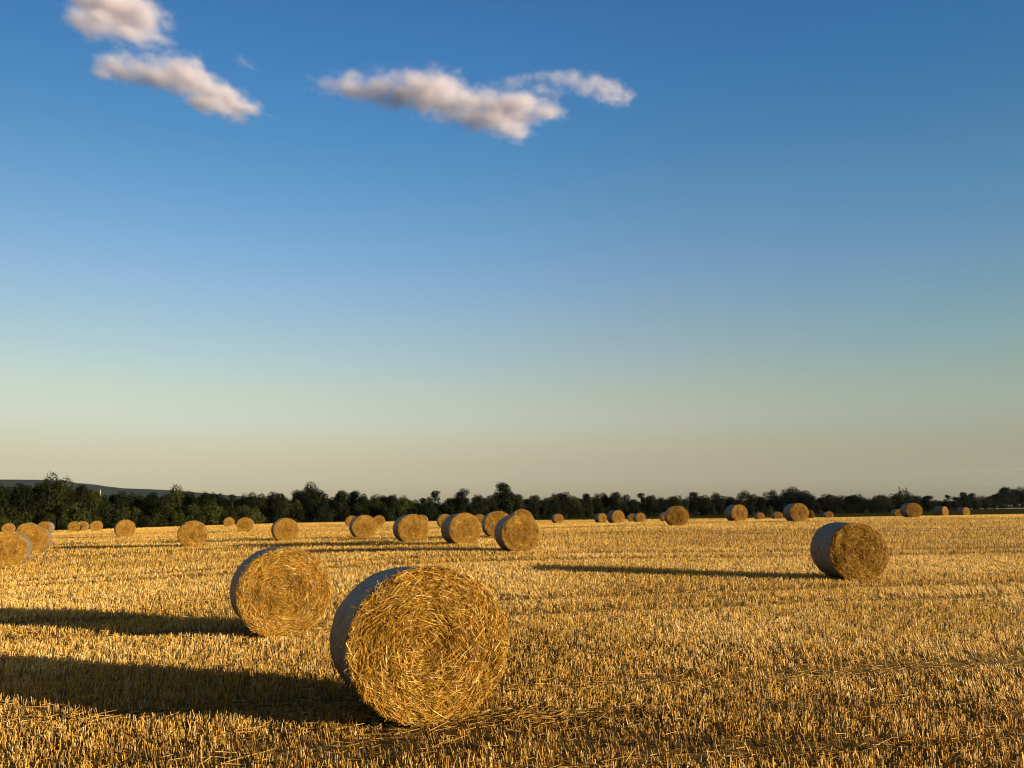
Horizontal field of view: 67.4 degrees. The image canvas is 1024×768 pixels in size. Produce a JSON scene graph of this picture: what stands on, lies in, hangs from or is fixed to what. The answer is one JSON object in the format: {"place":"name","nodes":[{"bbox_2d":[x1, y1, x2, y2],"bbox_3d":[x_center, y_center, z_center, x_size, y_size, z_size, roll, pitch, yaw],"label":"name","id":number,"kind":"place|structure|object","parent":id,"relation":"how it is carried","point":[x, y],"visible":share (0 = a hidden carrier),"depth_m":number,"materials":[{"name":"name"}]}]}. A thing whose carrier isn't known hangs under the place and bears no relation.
{"place":"outdoors","nodes":[
{"label":"outdoors","id":0,"kind":"place"},
{"bbox_2d":[0,480,314,514],"bbox_3d":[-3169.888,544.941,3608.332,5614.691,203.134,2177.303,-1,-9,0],"label":"hill","id":1,"kind":"structure","parent":0,"point":[107,491],"depth_m":3296.91,"materials":[{"name":"green plant"}]},
{"bbox_2d":[0,514,1023,767],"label":"field","id":2,"kind":"structure","parent":0,"point":[878,664],"depth_m":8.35,"materials":[{"name":"yellow plant"}]},
{"bbox_2d":[2,523,15,532],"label":"round bale","id":3,"kind":"object","parent":2,"relation":"on","point":[8,527],"visible":0.93,"depth_m":86.52,"materials":[{"name":"plant"}]},
{"bbox_2d":[0,532,31,567],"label":"round bale","id":4,"kind":"object","parent":2,"relation":"on","point":[15,549],"visible":0.94,"depth_m":26.87,"materials":[{"name":"plant"}]},
{"bbox_2d":[16,523,37,533],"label":"round bale","id":5,"kind":"object","parent":2,"relation":"on","point":[22,528],"visible":0.34,"depth_m":48.88,"materials":[{"name":"plant"}]},
{"bbox_2d":[21,527,51,551],"bbox_3d":[-22.814,7.448,36.779,1.322,1.232,1.309,4,-12,-25],"label":"round bale","id":6,"kind":"object","parent":2,"relation":"on","point":[39,538],"visible":0.76,"depth_m":36.36,"materials":[{"name":"plant"}]},
{"bbox_2d":[38,522,54,532],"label":"round bale","id":7,"kind":"object","parent":2,"relation":"on","point":[49,527],"visible":0.59,"depth_m":75.13,"materials":[{"name":"plant"}]},
{"bbox_2d":[68,521,81,531],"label":"round bale","id":8,"kind":"object","parent":2,"relation":"on","point":[74,526],"visible":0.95,"depth_m":86.55,"materials":[{"name":"plant"}]},
{"bbox_2d":[90,521,102,530],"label":"round bale","id":9,"kind":"object","parent":2,"relation":"on","point":[96,525],"visible":0.94,"depth_m":86.52,"materials":[{"name":"plant"}]},
{"bbox_2d":[114,520,135,537],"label":"round bale","id":10,"kind":"object","parent":2,"relation":"on","point":[125,528],"visible":0.99,"depth_m":52.29,"materials":[{"name":"plant"}]},
{"bbox_2d":[177,521,207,546],"bbox_3d":[-15.061,7.062,36.199,1.352,1.286,1.295,4,-11,-25],"label":"round bale","id":11,"kind":"object","parent":2,"relation":"on","point":[192,533],"visible":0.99,"depth_m":35.70,"materials":[{"name":"plant"}]},
{"bbox_2d":[236,517,253,531],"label":"round bale","id":12,"kind":"object","parent":2,"relation":"on","point":[246,524],"visible":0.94,"depth_m":61.13,"materials":[{"name":"plant"}]},
{"bbox_2d":[229,547,332,638],"bbox_3d":[-3.396,3.015,11.201,1.353,1.277,1.289,3,-12,-24],"label":"round bale","id":13,"kind":"object","parent":2,"relation":"on","point":[279,591],"visible":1,"depth_m":10.71,"materials":[{"name":"plant"}]},
{"bbox_2d":[271,518,298,540],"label":"round bale","id":14,"kind":"object","parent":2,"relation":"on","point":[285,529],"visible":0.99,"depth_m":38.77,"materials":[{"name":"plant"}]},
{"bbox_2d":[349,515,377,537],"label":"round bale","id":15,"kind":"object","parent":2,"relation":"on","point":[363,526],"visible":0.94,"depth_m":39.59,"materials":[{"name":"plant"}]},
{"bbox_2d":[393,514,428,542],"bbox_3d":[-4.188,5.993,31.744,1.356,1.221,1.296,2,-11,-20],"label":"round bale","id":16,"kind":"object","parent":2,"relation":"on","point":[411,527],"visible":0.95,"depth_m":31.25,"materials":[{"name":"plant"}]},
{"bbox_2d":[328,563,512,727],"bbox_3d":[-0.830,2.170,6.545,1.394,1.252,1.314,3,-14,-20],"label":"round bale","id":17,"kind":"object","parent":2,"relation":"on","point":[422,645],"visible":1,"depth_m":6.03,"materials":[{"name":"plant"}]},
{"bbox_2d":[441,513,481,544],"bbox_3d":[-1.927,5.478,28.965,1.321,1.266,1.299,2,-11,-21],"label":"round bale","id":18,"kind":"object","parent":2,"relation":"on","point":[462,528],"visible":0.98,"depth_m":28.48,"materials":[{"name":"plant"}]},
{"bbox_2d":[481,510,507,536],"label":"round bale","id":19,"kind":"object","parent":2,"relation":"on","point":[490,520],"visible":0.5,"depth_m":34.09,"materials":[{"name":"plant"}]},
{"bbox_2d":[0,526,1023,767],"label":"loose straw","id":20,"kind":"object","parent":2,"relation":"on","point":[527,714],"visible":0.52,"depth_m":6.78,"materials":[{"name":"yellow plant"}]},
{"bbox_2d":[494,514,539,551],"bbox_3d":[0.163,4.798,24.711,1.319,1.254,1.258,2,-11,-14],"label":"round bale","id":21,"kind":"object","parent":2,"relation":"on","point":[517,532],"visible":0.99,"depth_m":24.21,"materials":[{"name":"plant"}]},
{"bbox_2d":[606,510,624,522],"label":"round bale","id":22,"kind":"object","parent":2,"relation":"on","point":[615,516],"visible":0.97,"depth_m":68.62,"materials":[{"name":"plant"}]},
{"bbox_2d":[664,506,688,525],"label":"round bale","id":23,"kind":"object","parent":2,"relation":"on","point":[676,515],"visible":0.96,"depth_m":44.99,"materials":[{"name":"plant"}]},
{"bbox_2d":[725,504,747,521],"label":"round bale","id":24,"kind":"object","parent":2,"relation":"on","point":[736,513],"visible":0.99,"depth_m":55.70,"materials":[{"name":"plant"}]},
{"bbox_2d":[783,503,808,521],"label":"round bale","id":25,"kind":"object","parent":2,"relation":"on","point":[795,512],"visible":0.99,"depth_m":50.69,"materials":[{"name":"plant"}]},
{"bbox_2d":[810,522,890,581],"bbox_3d":[7.383,3.666,16.831,1.334,1.302,1.310,-1,-9,0],"label":"round bale","id":26,"kind":"object","parent":2,"relation":"on","point":[849,551],"visible":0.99,"depth_m":16.30,"materials":[{"name":"plant"}]},
{"bbox_2d":[900,503,921,517],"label":"round bale","id":27,"kind":"object","parent":2,"relation":"on","point":[910,510],"visible":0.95,"depth_m":60.49,"materials":[{"name":"plant"}]},
{"bbox_2d":[933,506,948,515],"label":"round bale","id":28,"kind":"object","parent":2,"relation":"on","point":[940,510],"visible":0.9,"depth_m":90.82,"materials":[{"name":"plant"}]},
{"bbox_2d":[0,510,1023,531],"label":"grass verge","id":29,"kind":"object","parent":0,"point":[972,512],"depth_m":182.27,"materials":[{"name":"green plant"}]},
{"bbox_2d":[0,483,12,522],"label":"tree","id":30,"kind":"object","parent":29,"relation":"on","point":[4,496],"visible":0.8,"depth_m":116.21,"materials":[{"name":"green plant"}]},
{"bbox_2d":[0,507,32,530],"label":"bush","id":31,"kind":"object","parent":29,"relation":"on","point":[18,518],"visible":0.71,"depth_m":111.78,"materials":[{"name":"green plant"}]},
{"bbox_2d":[9,482,35,515],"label":"tree","id":32,"kind":"object","parent":29,"relation":"on","point":[26,492],"visible":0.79,"depth_m":117.34,"materials":[{"name":"green plant"}]},
{"bbox_2d":[34,512,56,526],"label":"bush","id":33,"kind":"object","parent":29,"relation":"on","point":[51,517],"visible":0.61,"depth_m":114.09,"materials":[{"name":"green plant"}]},
{"bbox_2d":[28,471,72,520],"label":"tree","id":34,"kind":"object","parent":29,"relation":"on","point":[56,487],"visible":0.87,"depth_m":119.08,"materials":[{"name":"green plant"}]},
{"bbox_2d":[57,512,73,529],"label":"bush","id":35,"kind":"object","parent":29,"relation":"on","point":[63,519],"visible":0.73,"depth_m":115.45,"materials":[{"name":"green plant"}]},
{"bbox_2d":[62,499,94,529],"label":"bush","id":36,"kind":"object","parent":29,"relation":"on","point":[78,515],"visible":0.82,"depth_m":116.60,"materials":[{"name":"green plant"}]},
{"bbox_2d":[68,484,92,515],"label":"tree","id":37,"kind":"object","parent":29,"relation":"on","point":[81,492],"visible":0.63,"depth_m":121.54,"materials":[{"name":"green plant"}]},
{"bbox_2d":[85,489,103,527],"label":"tree","id":38,"kind":"object","parent":29,"relation":"on","point":[95,499],"visible":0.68,"depth_m":125.51,"materials":[{"name":"green plant"}]},
{"bbox_2d":[96,499,129,527],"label":"bush","id":39,"kind":"object","parent":29,"relation":"on","point":[110,517],"visible":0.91,"depth_m":119.52,"materials":[{"name":"green plant"}]},
{"bbox_2d":[113,491,134,517],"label":"tree","id":40,"kind":"object","parent":29,"relation":"on","point":[121,498],"visible":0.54,"depth_m":129.61,"materials":[{"name":"green plant"}]},
{"bbox_2d":[123,506,141,524],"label":"bush","id":41,"kind":"object","parent":29,"relation":"on","point":[134,515],"visible":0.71,"depth_m":123.83,"materials":[{"name":"green plant"}]},
{"bbox_2d":[130,495,151,525],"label":"tree","id":42,"kind":"object","parent":29,"relation":"on","point":[141,503],"visible":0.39,"depth_m":132.00,"materials":[{"name":"green plant"}]},
{"bbox_2d":[143,514,160,526],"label":"bush","id":43,"kind":"object","parent":29,"relation":"on","point":[153,520],"visible":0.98,"depth_m":124.61,"materials":[{"name":"green plant"}]},
{"bbox_2d":[143,492,163,517],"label":"tree","id":44,"kind":"object","parent":29,"relation":"on","point":[154,498],"visible":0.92,"depth_m":129.79,"materials":[{"name":"green plant"}]},
{"bbox_2d":[150,500,177,525],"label":"bush","id":45,"kind":"object","parent":29,"relation":"on","point":[168,510],"visible":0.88,"depth_m":126.71,"materials":[{"name":"green plant"}]},
{"bbox_2d":[161,483,189,525],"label":"tree","id":46,"kind":"object","parent":29,"relation":"on","point":[178,503],"visible":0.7,"depth_m":134.95,"materials":[{"name":"green plant"}]},
{"bbox_2d":[171,508,186,525],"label":"bush","id":47,"kind":"object","parent":29,"relation":"on","point":[179,517],"visible":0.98,"depth_m":126.57,"materials":[{"name":"green plant"}]},
{"bbox_2d":[183,491,196,520],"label":"tree","id":48,"kind":"object","parent":29,"relation":"on","point":[191,499],"visible":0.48,"depth_m":137.35,"materials":[{"name":"green plant"}]},
{"bbox_2d":[184,503,207,523],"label":"bush","id":49,"kind":"object","parent":29,"relation":"on","point":[192,512],"visible":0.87,"depth_m":127.53,"materials":[{"name":"green plant"}]},
{"bbox_2d":[191,502,211,524],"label":"bush","id":50,"kind":"object","parent":29,"relation":"on","point":[202,507],"visible":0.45,"depth_m":129.99,"materials":[{"name":"green plant"}]},
{"bbox_2d":[200,500,223,525],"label":"bush","id":51,"kind":"object","parent":29,"relation":"on","point":[214,513],"visible":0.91,"depth_m":130.09,"materials":[{"name":"green plant"}]},
{"bbox_2d":[216,494,228,523],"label":"tree","id":52,"kind":"object","parent":29,"relation":"on","point":[221,502],"visible":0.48,"depth_m":140.42,"materials":[{"name":"green plant"}]},
{"bbox_2d":[215,506,236,521],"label":"bush","id":53,"kind":"object","parent":29,"relation":"on","point":[227,513],"visible":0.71,"depth_m":132.57,"materials":[{"name":"green plant"}]},
{"bbox_2d":[237,504,259,523],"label":"bush","id":54,"kind":"object","parent":29,"relation":"on","point":[246,512],"visible":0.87,"depth_m":134.95,"materials":[{"name":"green plant"}]},
{"bbox_2d":[240,492,259,514],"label":"tree","id":55,"kind":"object","parent":29,"relation":"on","point":[254,503],"visible":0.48,"depth_m":139.86,"materials":[{"name":"green plant"}]},
{"bbox_2d":[250,493,267,521],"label":"tree","id":56,"kind":"object","parent":29,"relation":"on","point":[261,506],"visible":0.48,"depth_m":144.51,"materials":[{"name":"green plant"}]},
{"bbox_2d":[266,504,282,522],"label":"bush","id":57,"kind":"object","parent":29,"relation":"on","point":[272,515],"visible":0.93,"depth_m":138.69,"materials":[{"name":"green plant"}]},
{"bbox_2d":[264,491,287,509],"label":"tree","id":58,"kind":"object","parent":29,"relation":"on","point":[272,499],"visible":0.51,"depth_m":145.77,"materials":[{"name":"green plant"}]},
{"bbox_2d":[266,500,289,522],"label":"bush","id":59,"kind":"object","parent":29,"relation":"on","point":[284,506],"visible":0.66,"depth_m":140.21,"materials":[{"name":"green plant"}]},
{"bbox_2d":[284,500,302,521],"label":"bush","id":60,"kind":"object","parent":29,"relation":"on","point":[291,506],"visible":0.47,"depth_m":143.46,"materials":[{"name":"green plant"}]},
{"bbox_2d":[288,503,305,521],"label":"bush","id":61,"kind":"object","parent":29,"relation":"on","point":[300,515],"visible":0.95,"depth_m":142.22,"materials":[{"name":"green plant"}]},
{"bbox_2d":[292,480,322,521],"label":"tree","id":62,"kind":"object","parent":29,"relation":"on","point":[310,497],"visible":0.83,"depth_m":148.28,"materials":[{"name":"green plant"}]},
{"bbox_2d":[302,507,316,521],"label":"bush","id":63,"kind":"object","parent":29,"relation":"on","point":[310,514],"visible":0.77,"depth_m":144.89,"materials":[{"name":"green plant"}]},
{"bbox_2d":[314,490,330,521],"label":"tree","id":64,"kind":"object","parent":29,"relation":"on","point":[323,500],"visible":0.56,"depth_m":149.17,"materials":[{"name":"green plant"}]},
{"bbox_2d":[317,506,335,521],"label":"bush","id":65,"kind":"object","parent":29,"relation":"on","point":[328,514],"visible":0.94,"depth_m":144.55,"materials":[{"name":"green plant"}]},
{"bbox_2d":[332,490,349,520],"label":"tree","id":66,"kind":"object","parent":29,"relation":"on","point":[340,503],"visible":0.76,"depth_m":150.94,"materials":[{"name":"green plant"}]},
{"bbox_2d":[339,506,353,518],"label":"bush","id":67,"kind":"object","parent":29,"relation":"on","point":[346,512],"visible":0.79,"depth_m":145.49,"materials":[{"name":"green plant"}]},
{"bbox_2d":[345,490,359,512],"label":"tree","id":68,"kind":"object","parent":29,"relation":"on","point":[354,494],"visible":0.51,"depth_m":152.95,"materials":[{"name":"green plant"}]},
{"bbox_2d":[352,502,368,515],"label":"bush","id":69,"kind":"object","parent":29,"relation":"on","point":[357,508],"visible":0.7,"depth_m":146.07,"materials":[{"name":"green plant"}]},
{"bbox_2d":[366,493,381,514],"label":"tree","id":70,"kind":"object","parent":29,"relation":"on","point":[372,500],"visible":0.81,"depth_m":152.60,"materials":[{"name":"green plant"}]},
{"bbox_2d":[385,495,400,517],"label":"tree","id":71,"kind":"object","parent":29,"relation":"on","point":[394,499],"visible":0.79,"depth_m":154.17,"materials":[{"name":"green plant"}]},
{"bbox_2d":[392,504,409,520],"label":"bush","id":72,"kind":"object","parent":29,"relation":"on","point":[399,511],"visible":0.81,"depth_m":148.84,"materials":[{"name":"green plant"}]},
{"bbox_2d":[399,495,415,514],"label":"tree","id":73,"kind":"object","parent":29,"relation":"on","point":[405,502],"visible":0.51,"depth_m":157.06,"materials":[{"name":"green plant"}]},
{"bbox_2d":[432,503,449,520],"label":"bush","id":74,"kind":"object","parent":29,"relation":"on","point":[440,509],"visible":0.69,"depth_m":151.65,"materials":[{"name":"green plant"}]},
{"bbox_2d":[452,488,470,512],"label":"tree","id":75,"kind":"object","parent":29,"relation":"on","point":[461,503],"visible":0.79,"depth_m":156.00,"materials":[{"name":"green plant"}]},
{"bbox_2d":[467,494,491,513],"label":"tree","id":76,"kind":"object","parent":29,"relation":"on","point":[478,500],"visible":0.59,"depth_m":160.48,"materials":[{"name":"green plant"}]},
{"bbox_2d":[485,495,497,511],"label":"tree","id":77,"kind":"object","parent":29,"relation":"on","point":[492,506],"visible":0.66,"depth_m":162.72,"materials":[{"name":"green plant"}]},
{"bbox_2d":[493,482,515,510],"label":"tree","id":78,"kind":"object","parent":29,"relation":"on","point":[504,489],"visible":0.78,"depth_m":170.09,"materials":[{"name":"green plant"}]},
{"bbox_2d":[529,494,543,515],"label":"tree","id":79,"kind":"object","parent":29,"relation":"on","point":[534,502],"visible":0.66,"depth_m":181.22,"materials":[{"name":"green plant"}]},
{"bbox_2d":[536,504,552,518],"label":"bush","id":80,"kind":"object","parent":29,"relation":"on","point":[542,510],"visible":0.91,"depth_m":173.41,"materials":[{"name":"green plant"}]},
{"bbox_2d":[547,492,561,507],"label":"tree","id":81,"kind":"object","parent":29,"relation":"on","point":[553,502],"visible":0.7,"depth_m":185.73,"materials":[{"name":"green plant"}]},
{"bbox_2d":[558,491,572,517],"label":"tree","id":82,"kind":"object","parent":29,"relation":"on","point":[563,499],"visible":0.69,"depth_m":193.45,"materials":[{"name":"green plant"}]},
{"bbox_2d":[569,495,582,517],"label":"tree","id":83,"kind":"object","parent":29,"relation":"on","point":[576,504],"visible":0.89,"depth_m":195.77,"materials":[{"name":"green plant"}]},
{"bbox_2d":[607,491,623,509],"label":"tree","id":84,"kind":"object","parent":29,"relation":"on","point":[614,498],"visible":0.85,"depth_m":207.31,"materials":[{"name":"green plant"}]},
{"bbox_2d":[636,493,649,512],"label":"tree","id":85,"kind":"object","parent":29,"relation":"on","point":[642,509],"visible":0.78,"depth_m":214.09,"materials":[{"name":"green plant"}]},
{"bbox_2d":[645,495,658,515],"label":"tree","id":86,"kind":"object","parent":29,"relation":"on","point":[651,501],"visible":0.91,"depth_m":213.19,"materials":[{"name":"green plant"}]},
{"bbox_2d":[656,497,668,512],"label":"tree","id":87,"kind":"object","parent":29,"relation":"on","point":[663,506],"visible":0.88,"depth_m":215.59,"materials":[{"name":"green plant"}]},
{"bbox_2d":[666,495,684,508],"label":"tree","id":88,"kind":"object","parent":29,"relation":"on","point":[674,500],"visible":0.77,"depth_m":217.46,"materials":[{"name":"green plant"}]},
{"bbox_2d":[685,492,702,514],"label":"tree","id":89,"kind":"object","parent":29,"relation":"on","point":[693,495],"visible":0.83,"depth_m":223.46,"materials":[{"name":"green plant"}]},
{"bbox_2d":[694,494,714,510],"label":"tree","id":90,"kind":"object","parent":29,"relation":"on","point":[706,504],"visible":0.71,"depth_m":222.68,"materials":[{"name":"green plant"}]},
{"bbox_2d":[708,492,726,514],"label":"tree","id":91,"kind":"object","parent":29,"relation":"on","point":[716,499],"visible":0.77,"depth_m":226.89,"materials":[{"name":"green plant"}]},
{"bbox_2d":[735,491,757,509],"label":"tree","id":92,"kind":"object","parent":29,"relation":"on","point":[751,500],"visible":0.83,"depth_m":227.00,"materials":[{"name":"green plant"}]},
{"bbox_2d":[754,496,767,510],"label":"tree","id":93,"kind":"object","parent":29,"relation":"on","point":[763,501],"visible":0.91,"depth_m":234.03,"materials":[{"name":"green plant"}]},
{"bbox_2d":[763,490,783,511],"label":"tree","id":94,"kind":"object","parent":29,"relation":"on","point":[776,501],"visible":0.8,"depth_m":236.52,"materials":[{"name":"green plant"}]},
{"bbox_2d":[778,486,809,505],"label":"tree","id":95,"kind":"object","parent":29,"relation":"on","point":[800,496],"visible":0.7,"depth_m":235.13,"materials":[{"name":"green plant"}]},
{"bbox_2d":[801,494,819,509],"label":"tree","id":96,"kind":"object","parent":29,"relation":"on","point":[812,502],"visible":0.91,"depth_m":230.76,"materials":[{"name":"green plant"}]},
{"bbox_2d":[816,494,836,508],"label":"tree","id":97,"kind":"object","parent":29,"relation":"on","point":[827,499],"visible":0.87,"depth_m":234.31,"materials":[{"name":"green plant"}]},
{"bbox_2d":[829,495,845,512],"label":"tree","id":98,"kind":"object","parent":29,"relation":"on","point":[839,502],"visible":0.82,"depth_m":233.67,"materials":[{"name":"green plant"}]},
{"bbox_2d":[847,494,863,512],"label":"tree","id":99,"kind":"object","parent":29,"relation":"on","point":[854,498],"visible":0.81,"depth_m":234.96,"materials":[{"name":"green plant"}]},
{"bbox_2d":[888,489,919,507],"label":"tree","id":100,"kind":"object","parent":29,"relation":"on","point":[898,496],"visible":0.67,"depth_m":239.82,"materials":[{"name":"green plant"}]},
{"bbox_2d":[919,495,936,510],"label":"tree","id":101,"kind":"object","parent":29,"relation":"on","point":[927,498],"visible":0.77,"depth_m":241.84,"materials":[{"name":"green plant"}]},
{"bbox_2d":[0,505,1023,530],"bbox_3d":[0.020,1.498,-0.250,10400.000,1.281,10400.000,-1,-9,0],"label":"ground","id":102,"kind":"structure","parent":0,"point":[971,508],"depth_m":324.80,"materials":[{"name":"brown soil"}]},
{"bbox_2d":[997,486,1016,507],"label":"tree","id":103,"kind":"object","parent":102,"relation":"on","point":[1006,490],"visible":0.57,"depth_m":325.00,"materials":[{"name":"green plant"}]},
{"bbox_2d":[1011,487,1023,505],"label":"tree","id":104,"kind":"object","parent":102,"relation":"on","point":[1019,494],"visible":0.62,"depth_m":351.65,"materials":[{"name":"green plant"}]},
{"bbox_2d":[0,0,1023,509],"label":"sky","id":105,"kind":"structure","parent":0,"point":[414,249],"materials":[{"name":"blue"}]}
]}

